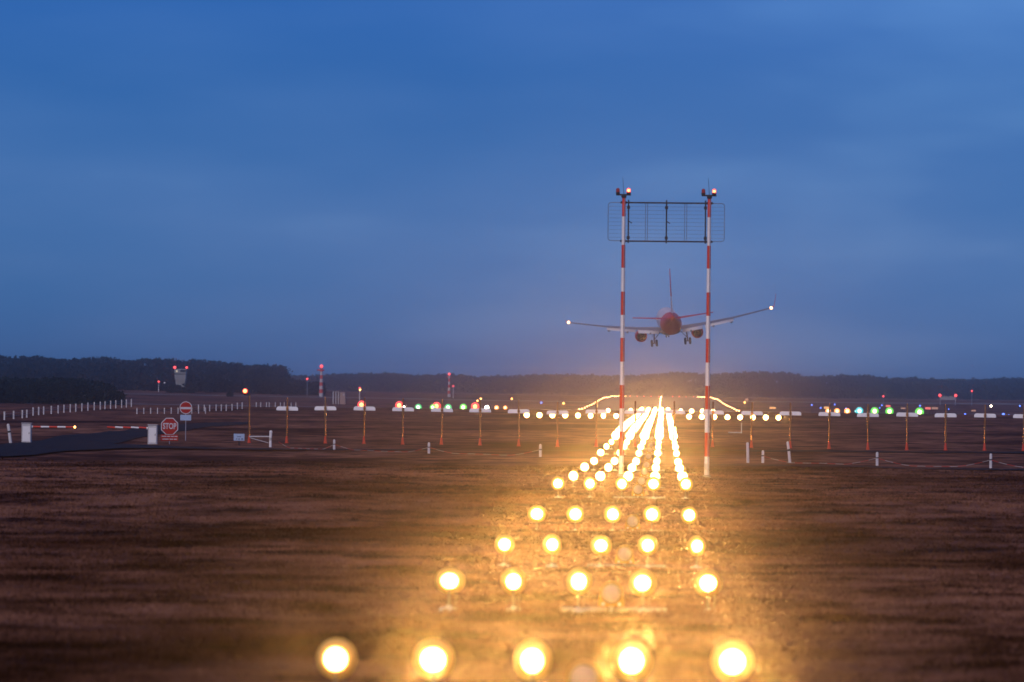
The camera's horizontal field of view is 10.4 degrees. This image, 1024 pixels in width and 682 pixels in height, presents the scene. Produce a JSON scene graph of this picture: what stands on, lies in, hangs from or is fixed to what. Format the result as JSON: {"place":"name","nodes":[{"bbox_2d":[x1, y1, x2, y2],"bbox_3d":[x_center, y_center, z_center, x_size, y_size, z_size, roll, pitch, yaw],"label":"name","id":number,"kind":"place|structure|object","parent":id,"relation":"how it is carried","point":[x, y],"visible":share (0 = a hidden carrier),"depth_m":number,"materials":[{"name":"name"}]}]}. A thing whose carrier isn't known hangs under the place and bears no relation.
{"place":"outdoors","nodes":[
{"label":"outdoors","id":0,"kind":"place"},
{"bbox_2d":[0,422,248,447],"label":"access road","id":1,"kind":"structure","parent":0,"point":[109,437],"depth_m":381.62,"materials":[{"name":"grey asphalt"}]},
{"bbox_2d":[0,443,300,455],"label":"perimeter road","id":2,"kind":"structure","parent":0,"point":[34,450],"depth_m":326.04,"materials":[{"name":"grey asphalt"}]},
{"bbox_2d":[127,403,353,407],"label":"taxiway","id":3,"kind":"structure","parent":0,"point":[231,405],"depth_m":1577.76,"materials":[{"name":"grey asphalt"}]},
{"bbox_2d":[124,393,583,401],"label":"taxiway","id":4,"kind":"structure","parent":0,"point":[358,397],"depth_m":2221.18,"materials":[{"name":"grey asphalt"}]},
{"bbox_2d":[0,390,1023,681],"bbox_3d":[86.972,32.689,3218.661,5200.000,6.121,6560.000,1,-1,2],"label":"ground","id":5,"kind":"structure","parent":0,"point":[458,430],"depth_m":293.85,"materials":[{"name":"brown plant"}]},
{"bbox_2d":[7,424,11,442],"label":"marker post","id":6,"kind":"object","parent":5,"relation":"on","point":[9,433],"visible":0.9,"depth_m":352.72,"materials":[{"name":"white paint"}]},
{"bbox_2d":[21,423,75,441],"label":"barrier gate","id":7,"kind":"structure","parent":5,"relation":"on","point":[26,436],"depth_m":352.83,"materials":[{"name":"white metal"}]},
{"bbox_2d":[23,426,29,440],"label":"door","id":8,"kind":"structure","parent":7,"relation":"in","point":[26,429],"depth_m":352.81,"materials":[{"name":"white paint"}]},
{"bbox_2d":[0,376,126,404],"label":"thicket","id":9,"kind":"object","parent":5,"relation":"on","point":[53,390],"visible":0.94,"depth_m":1332.15,"materials":[{"name":"green plant"}]},
{"bbox_2d":[4,399,131,419],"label":"post fence","id":10,"kind":"object","parent":5,"relation":"on","point":[64,408],"visible":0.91,"depth_m":700.33,"materials":[{"name":"metal"}]},
{"bbox_2d":[107,424,157,443],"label":"barrier gate","id":11,"kind":"structure","parent":5,"relation":"on","point":[152,433],"depth_m":359.80,"materials":[{"name":"metal"}]},
{"bbox_2d":[149,428,155,442],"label":"door","id":12,"kind":"structure","parent":11,"relation":"in","point":[152,431],"depth_m":359.77,"materials":[{"name":"white paint"}]},
{"bbox_2d":[0,355,326,394],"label":"wood","id":13,"kind":"object","parent":5,"relation":"on","point":[212,376],"visible":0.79,"depth_m":2425.79,"materials":[{"name":"green plant"}]},
{"bbox_2d":[161,418,177,443],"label":"stop sign","id":14,"kind":"object","parent":5,"relation":"on","point":[169,427],"visible":0.98,"depth_m":361.76,"materials":[{"name":"metal"}]},
{"bbox_2d":[136,407,205,413],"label":"post fence","id":15,"kind":"object","parent":5,"relation":"on","point":[164,411],"visible":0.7,"depth_m":703.19,"materials":[{"name":"metal"}]},
{"bbox_2d":[165,383,195,392],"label":"building","id":16,"kind":"structure","parent":5,"relation":"on","point":[172,388],"depth_m":2315.65,"materials":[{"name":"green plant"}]},
{"bbox_2d":[173,366,187,386],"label":"control tower","id":17,"kind":"structure","parent":5,"relation":"on","point":[180,376],"depth_m":2332.27,"materials":[{"name":"grey paint"}]},
{"bbox_2d":[180,401,191,440],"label":"no entry sign","id":18,"kind":"object","parent":5,"relation":"on","point":[185,407],"visible":0.93,"depth_m":374.39,"materials":[{"name":"metal"}]},
{"bbox_2d":[198,402,242,410],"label":"post fence","id":19,"kind":"object","parent":5,"relation":"on","point":[216,408],"visible":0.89,"depth_m":782.65,"materials":[{"name":"metal"}]},
{"bbox_2d":[234,434,244,445],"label":"notice board","id":20,"kind":"object","parent":5,"relation":"on","point":[239,437],"visible":0.88,"depth_m":353.07,"materials":[{"name":"metal"}]},
{"bbox_2d":[243,389,250,442],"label":"monitor pole","id":21,"kind":"object","parent":5,"relation":"on","point":[245,391],"visible":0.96,"depth_m":366.51,"materials":[{"name":"metal"}]},
{"bbox_2d":[249,430,271,446],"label":"swing gate","id":22,"kind":"structure","parent":5,"relation":"on","point":[270,438],"depth_m":345.00,"materials":[{"name":"white metal"}]},
{"bbox_2d":[276,398,297,442],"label":"localizer antenna","id":23,"kind":"object","parent":5,"relation":"on","point":[287,409],"visible":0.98,"depth_m":366.46,"materials":[{"name":"metal"}]},
{"bbox_2d":[317,365,323,396],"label":"striped mast","id":24,"kind":"object","parent":5,"relation":"on","point":[321,369],"visible":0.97,"depth_m":2252.28,"materials":[{"name":"metal"}]},
{"bbox_2d":[314,397,335,442],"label":"localizer antenna","id":25,"kind":"object","parent":5,"relation":"on","point":[325,407],"visible":1,"depth_m":366.43,"materials":[{"name":"metal"}]},
{"bbox_2d":[317,638,356,681],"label":"approach light","id":26,"kind":"object","parent":5,"relation":"on","point":[336,658],"visible":1,"depth_m":56.56,"materials":[{"name":"white glass"}]},
{"bbox_2d":[340,392,345,403],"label":"equipment hut","id":27,"kind":"object","parent":5,"relation":"on","point":[342,397],"visible":1,"depth_m":1900.65,"materials":[{"name":"white metal"}]},
{"bbox_2d":[354,397,374,443],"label":"localizer antenna","id":28,"kind":"object","parent":5,"relation":"on","point":[364,407],"visible":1,"depth_m":366.32,"materials":[{"name":"orange metal"}]},
{"bbox_2d":[392,398,413,443],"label":"localizer antenna","id":29,"kind":"object","parent":5,"relation":"on","point":[402,408],"visible":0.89,"depth_m":366.27,"materials":[{"name":"orange metal"}]},
{"bbox_2d":[412,638,454,681],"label":"approach light","id":30,"kind":"object","parent":5,"relation":"on","point":[433,659],"visible":1,"depth_m":56.54,"materials":[{"name":"glass"}]},
{"bbox_2d":[431,399,452,444],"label":"localizer antenna","id":31,"kind":"object","parent":5,"relation":"on","point":[441,409],"visible":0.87,"depth_m":366.23,"materials":[{"name":"orange metal"}]},
{"bbox_2d":[446,373,450,396],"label":"striped mast","id":32,"kind":"object","parent":5,"relation":"on","point":[449,389],"visible":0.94,"depth_m":2401.12,"materials":[{"name":"white metal"}]},
{"bbox_2d":[435,567,464,610],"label":"approach light","id":33,"kind":"object","parent":5,"relation":"on","point":[449,581],"visible":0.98,"depth_m":86.55,"materials":[{"name":"yellow paint"}]},
{"bbox_2d":[469,399,490,444],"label":"localizer antenna","id":34,"kind":"object","parent":5,"relation":"on","point":[479,409],"visible":0.91,"depth_m":366.15,"materials":[{"name":"metal"}]},
{"bbox_2d":[495,534,514,566],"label":"approach light","id":35,"kind":"object","parent":5,"relation":"on","point":[504,544],"visible":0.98,"depth_m":116.53,"materials":[{"name":"yellow glass"}]},
{"bbox_2d":[501,568,525,610],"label":"approach light","id":36,"kind":"object","parent":5,"relation":"on","point":[513,581],"visible":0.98,"depth_m":86.52,"materials":[{"name":"white glass"}]},
{"bbox_2d":[508,400,529,445],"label":"localizer antenna","id":37,"kind":"object","parent":5,"relation":"on","point":[518,410],"visible":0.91,"depth_m":366.17,"materials":[{"name":"metal"}]},
{"bbox_2d":[514,639,551,681],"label":"approach light","id":38,"kind":"object","parent":5,"relation":"on","point":[532,660],"visible":1,"depth_m":56.51,"materials":[{"name":"glass"}]},
{"bbox_2d":[528,505,545,529],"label":"approach light","id":39,"kind":"object","parent":5,"relation":"on","point":[536,513],"visible":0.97,"depth_m":146.52,"materials":[{"name":"yellow glass"}]},
{"bbox_2d":[543,534,561,567],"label":"approach light","id":40,"kind":"object","parent":5,"relation":"on","point":[552,544],"visible":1,"depth_m":116.50,"materials":[{"name":"yellow paint"}]},
{"bbox_2d":[547,402,567,446],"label":"localizer antenna","id":41,"kind":"object","parent":5,"relation":"on","point":[557,411],"visible":0.98,"depth_m":365.99,"materials":[{"name":"white metal"}]},
{"bbox_2d":[551,476,564,497],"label":"approach light","id":42,"kind":"object","parent":5,"relation":"on","point":[558,483],"visible":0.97,"depth_m":176.51,"materials":[{"name":"glass"}]},
{"bbox_2d":[569,471,577,486],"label":"approach light","id":43,"kind":"object","parent":5,"relation":"on","point":[573,475],"visible":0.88,"depth_m":206.38,"materials":[{"name":"white glass"}]},
{"bbox_2d":[567,506,583,530],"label":"approach light","id":44,"kind":"object","parent":5,"relation":"on","point":[575,514],"visible":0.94,"depth_m":146.49,"materials":[{"name":"yellow glass"}]},
{"bbox_2d":[566,567,591,612],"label":"approach light","id":45,"kind":"object","parent":5,"relation":"on","point":[578,581],"visible":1,"depth_m":86.49,"materials":[{"name":"yellow paint"}]},
{"bbox_2d":[566,660,601,681],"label":"flasher unit","id":46,"kind":"object","parent":5,"relation":"on","point":[584,671],"visible":1,"depth_m":56.20,"materials":[{"name":"yellow paint"}]},
{"bbox_2d":[581,463,588,476],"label":"approach light","id":47,"kind":"object","parent":5,"relation":"on","point":[584,467],"visible":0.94,"depth_m":236.35,"materials":[{"name":"white glass"}]},
{"bbox_2d":[583,477,596,497],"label":"approach light","id":48,"kind":"object","parent":5,"relation":"on","point":[589,483],"visible":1,"depth_m":176.47,"materials":[{"name":"glass"}]},
{"bbox_2d":[585,400,606,446],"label":"localizer antenna","id":49,"kind":"object","parent":5,"relation":"on","point":[596,411],"visible":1,"depth_m":365.93,"materials":[{"name":"metal"}]},
{"bbox_2d":[596,472,604,486],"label":"approach light","id":50,"kind":"object","parent":5,"relation":"on","point":[600,476],"visible":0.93,"depth_m":206.34,"materials":[{"name":"white glass"}]},
{"bbox_2d":[591,535,611,567],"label":"approach light","id":51,"kind":"object","parent":5,"relation":"on","point":[601,545],"visible":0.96,"depth_m":116.48,"materials":[{"name":"yellow glass"}]},
{"bbox_2d":[605,464,611,476],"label":"approach light","id":52,"kind":"object","parent":5,"relation":"on","point":[608,467],"visible":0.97,"depth_m":236.34,"materials":[{"name":"white glass"}]},
{"bbox_2d":[598,581,623,612],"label":"flasher unit","id":53,"kind":"object","parent":5,"relation":"on","point":[611,595],"visible":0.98,"depth_m":86.19,"materials":[{"name":"yellow paint"}]},
{"bbox_2d":[604,506,620,529],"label":"approach light","id":54,"kind":"object","parent":5,"relation":"on","point":[612,514],"visible":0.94,"depth_m":146.46,"materials":[{"name":"yellow paint"}]},
{"bbox_2d":[561,607,666,611],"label":"mounting rail","id":55,"kind":"object","parent":5,"relation":"on","point":[603,609],"visible":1,"depth_m":86.38,"materials":[{"name":"metal"}]},
{"bbox_2d":[611,457,617,470],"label":"approach light","id":56,"kind":"object","parent":5,"relation":"on","point":[614,460],"visible":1,"depth_m":266.31,"materials":[{"name":"white glass"}]},
{"bbox_2d":[612,431,618,441],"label":"approach light","id":57,"kind":"object","parent":5,"relation":"on","point":[615,435],"visible":0.98,"depth_m":386.26,"materials":[{"name":"white glass"}]},
{"bbox_2d":[615,477,627,497],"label":"approach light","id":58,"kind":"object","parent":5,"relation":"on","point":[621,483],"visible":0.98,"depth_m":176.45,"materials":[{"name":"yellow glass"}]},
{"bbox_2d":[615,545,633,566],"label":"flasher unit","id":59,"kind":"object","parent":5,"relation":"on","point":[624,555],"visible":0.98,"depth_m":116.17,"materials":[{"name":"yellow paint"}]},
{"bbox_2d":[587,564,665,567],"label":"mounting rail","id":60,"kind":"object","parent":5,"relation":"on","point":[633,565],"visible":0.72,"depth_m":116.37,"materials":[{"name":"metal"}]},
{"bbox_2d":[624,472,632,485],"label":"approach light","id":61,"kind":"object","parent":5,"relation":"on","point":[628,476],"visible":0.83,"depth_m":206.31,"materials":[{"name":"white glass"}]},
{"bbox_2d":[626,432,633,439],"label":"approach light","id":62,"kind":"object","parent":5,"relation":"on","point":[629,435],"visible":0.96,"depth_m":386.22,"materials":[{"name":"yellow paint"}]},
{"bbox_2d":[611,639,652,681],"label":"approach light","id":63,"kind":"object","parent":5,"relation":"on","point":[631,660],"visible":1,"depth_m":56.48,"materials":[{"name":"yellow paint"}]},
{"bbox_2d":[628,464,635,477],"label":"approach light","id":64,"kind":"object","parent":5,"relation":"on","point":[632,467],"visible":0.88,"depth_m":236.30,"materials":[{"name":"white glass"}]},
{"bbox_2d":[625,514,639,530],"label":"flasher unit","id":65,"kind":"object","parent":5,"relation":"on","point":[632,522],"visible":1,"depth_m":146.16,"materials":[{"name":"orange paint"}]},
{"bbox_2d":[624,401,645,446],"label":"localizer antenna","id":66,"kind":"object","parent":5,"relation":"on","point":[634,411],"visible":0.98,"depth_m":365.84,"materials":[{"name":"white metal"}]},
{"bbox_2d":[632,484,643,497],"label":"flasher unit","id":67,"kind":"object","parent":5,"relation":"on","point":[637,490],"visible":1,"depth_m":176.15,"materials":[{"name":"orange paint"}]},
{"bbox_2d":[613,496,664,498],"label":"mounting rail","id":68,"kind":"object","parent":5,"relation":"on","point":[640,496],"visible":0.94,"depth_m":176.35,"materials":[{"name":"metal"}]},
{"bbox_2d":[636,476,645,485],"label":"flasher unit","id":69,"kind":"object","parent":5,"relation":"on","point":[641,480],"visible":0.83,"depth_m":206.13,"materials":[{"name":"orange paint"}]},
{"bbox_2d":[629,569,656,611],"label":"approach light","id":70,"kind":"object","parent":5,"relation":"on","point":[642,582],"visible":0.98,"depth_m":86.47,"materials":[{"name":"yellow paint"}]},
{"bbox_2d":[640,467,648,476],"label":"flasher unit","id":71,"kind":"object","parent":5,"relation":"on","point":[644,471],"visible":0.96,"depth_m":236.13,"materials":[{"name":"orange glass"}]},
{"bbox_2d":[640,432,648,439],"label":"approach light","id":72,"kind":"object","parent":5,"relation":"on","point":[644,435],"visible":0.93,"depth_m":386.17,"materials":[{"name":"white glass"}]},
{"bbox_2d":[638,535,657,566],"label":"approach light","id":73,"kind":"object","parent":5,"relation":"on","point":[647,545],"visible":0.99,"depth_m":116.45,"materials":[{"name":"yellow glass"}]},
{"bbox_2d":[643,506,660,530],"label":"approach light","id":74,"kind":"object","parent":5,"relation":"on","point":[651,514],"visible":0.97,"depth_m":146.44,"materials":[{"name":"yellow paint"}]},
{"bbox_2d":[646,477,660,498],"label":"approach light","id":75,"kind":"object","parent":5,"relation":"on","point":[653,484],"visible":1,"depth_m":176.43,"materials":[{"name":"yellow glass"}]},
{"bbox_2d":[290,370,1023,399],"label":"forest","id":76,"kind":"object","parent":5,"relation":"on","point":[758,385],"visible":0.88,"depth_m":4228.94,"materials":[{"name":"green plant"}]},
{"bbox_2d":[655,432,662,439],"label":"approach light","id":77,"kind":"object","parent":5,"relation":"on","point":[658,435],"visible":0.9,"depth_m":386.16,"materials":[{"name":"white glass"}]},
{"bbox_2d":[589,396,729,411],"bbox_3d":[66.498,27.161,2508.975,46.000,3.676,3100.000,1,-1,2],"label":"runway","id":78,"kind":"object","parent":5,"relation":"on","point":[684,403],"visible":0.66,"depth_m":2167.11,"materials":[{"name":"grey asphalt"}]},
{"bbox_2d":[608,179,724,477],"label":"antenna mast","id":79,"kind":"object","parent":5,"relation":"on","point":[624,202],"visible":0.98,"depth_m":239.88,"materials":[{"name":"white metal"}]},
{"bbox_2d":[663,401,684,445],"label":"localizer antenna","id":80,"kind":"object","parent":5,"relation":"on","point":[673,411],"visible":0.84,"depth_m":365.83,"materials":[{"name":"white metal"}]},
{"bbox_2d":[676,464,683,472],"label":"approach light","id":81,"kind":"object","parent":5,"relation":"on","point":[679,468],"visible":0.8,"depth_m":236.24,"materials":[{"name":"white glass"}]},
{"bbox_2d":[678,472,686,479],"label":"approach light","id":82,"kind":"object","parent":5,"relation":"on","point":[681,475],"visible":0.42,"depth_m":206.24,"materials":[{"name":"white glass"}]},
{"bbox_2d":[679,477,692,498],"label":"approach light","id":83,"kind":"object","parent":5,"relation":"on","point":[685,484],"visible":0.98,"depth_m":176.40,"materials":[{"name":"yellow glass"}]},
{"bbox_2d":[681,506,697,530],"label":"approach light","id":84,"kind":"object","parent":5,"relation":"on","point":[689,515],"visible":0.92,"depth_m":146.41,"materials":[{"name":"yellow glass"}]},
{"bbox_2d":[688,536,705,567],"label":"approach light","id":85,"kind":"object","parent":5,"relation":"on","point":[696,546],"visible":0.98,"depth_m":116.42,"materials":[{"name":"glass"}]},
{"bbox_2d":[694,569,721,610],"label":"approach light","id":86,"kind":"object","parent":5,"relation":"on","point":[707,582],"visible":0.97,"depth_m":86.44,"materials":[{"name":"glass"}]},
{"bbox_2d":[702,401,723,446],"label":"localizer antenna","id":87,"kind":"object","parent":5,"relation":"on","point":[712,411],"visible":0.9,"depth_m":365.72,"materials":[{"name":"metal"}]},
{"bbox_2d":[711,639,753,681],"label":"approach light","id":88,"kind":"object","parent":5,"relation":"on","point":[732,660],"visible":1,"depth_m":56.46,"materials":[{"name":"glass"}]},
{"bbox_2d":[746,442,748,462],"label":"marker post","id":89,"kind":"object","parent":5,"relation":"on","point":[747,452],"visible":0.93,"depth_m":294.35,"materials":[{"name":"white paint"}]},
{"bbox_2d":[741,402,762,447],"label":"localizer antenna","id":90,"kind":"object","parent":5,"relation":"on","point":[751,412],"visible":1,"depth_m":365.65,"materials":[{"name":"metal"}]},
{"bbox_2d":[786,441,790,462],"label":"marker post","id":91,"kind":"object","parent":5,"relation":"on","point":[788,451],"visible":0.92,"depth_m":298.56,"materials":[{"name":"white paint"}]},
{"bbox_2d":[779,402,800,447],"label":"localizer antenna","id":92,"kind":"object","parent":5,"relation":"on","point":[790,412],"visible":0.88,"depth_m":365.59,"materials":[{"name":"white metal"}]},
{"bbox_2d":[818,403,839,448],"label":"localizer antenna","id":93,"kind":"object","parent":5,"relation":"on","point":[829,413],"visible":0.99,"depth_m":365.51,"materials":[{"name":"white metal"}]},
{"bbox_2d":[857,404,878,449],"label":"localizer antenna","id":94,"kind":"object","parent":5,"relation":"on","point":[867,414],"visible":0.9,"depth_m":365.42,"materials":[{"name":"white metal"}]},
{"bbox_2d":[896,403,917,449],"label":"localizer antenna","id":95,"kind":"object","parent":5,"relation":"on","point":[906,414],"visible":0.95,"depth_m":365.38,"materials":[{"name":"metal"}]},
{"bbox_2d":[935,404,956,449],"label":"localizer antenna","id":96,"kind":"object","parent":5,"relation":"on","point":[945,414],"visible":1,"depth_m":365.37,"materials":[{"name":"white metal"}]},
{"bbox_2d":[938,394,956,404],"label":"antenna array","id":97,"kind":"object","parent":5,"relation":"on","point":[946,398],"visible":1,"depth_m":2295.71,"materials":[{"name":"metal"}]},
{"bbox_2d":[974,404,995,449],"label":"localizer antenna","id":98,"kind":"object","parent":5,"relation":"on","point":[985,415],"visible":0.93,"depth_m":365.24,"materials":[{"name":"metal"}]},
{"bbox_2d":[989,454,991,467],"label":"marker post","id":99,"kind":"object","parent":5,"relation":"on","point":[990,460],"visible":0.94,"depth_m":286.09,"materials":[{"name":"white paint"}]},
{"bbox_2d":[878,458,988,466],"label":"plastic chain","id":100,"kind":"object","parent":99,"relation":"hanging from","point":[938,466],"visible":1,"depth_m":287.84,"materials":[{"name":"red paint"}]},
{"bbox_2d":[1013,407,1023,450],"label":"localizer antenna","id":101,"kind":"object","parent":5,"relation":"on","point":[1018,415],"visible":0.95,"depth_m":365.19,"materials":[{"name":"white metal"}]},
{"bbox_2d":[0,0,1023,390],"label":"sky","id":102,"kind":"structure","parent":0,"point":[414,187],"materials":[{"name":"blue"}]},
{"bbox_2d":[300,449,1023,452],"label":"narrow path","id":103,"kind":"structure","parent":0,"point":[703,450],"depth_m":351.87,"materials":[{"name":"grey asphalt"}]},
{"bbox_2d":[563,269,775,346],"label":"airliner","id":104,"kind":"object","parent":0,"point":[668,320],"visible":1,"depth_m":986.42,"materials":[{"name":"red"}]},
{"bbox_2d":[714,400,1023,403],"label":"taxiway","id":105,"kind":"structure","parent":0,"point":[875,402],"depth_m":2373.17,"materials":[{"name":"grey asphalt"}]},
{"bbox_2d":[718,464,1023,469],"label":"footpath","id":106,"kind":"structure","parent":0,"point":[892,467],"depth_m":282.63,"materials":[{"name":"grey asphalt"}]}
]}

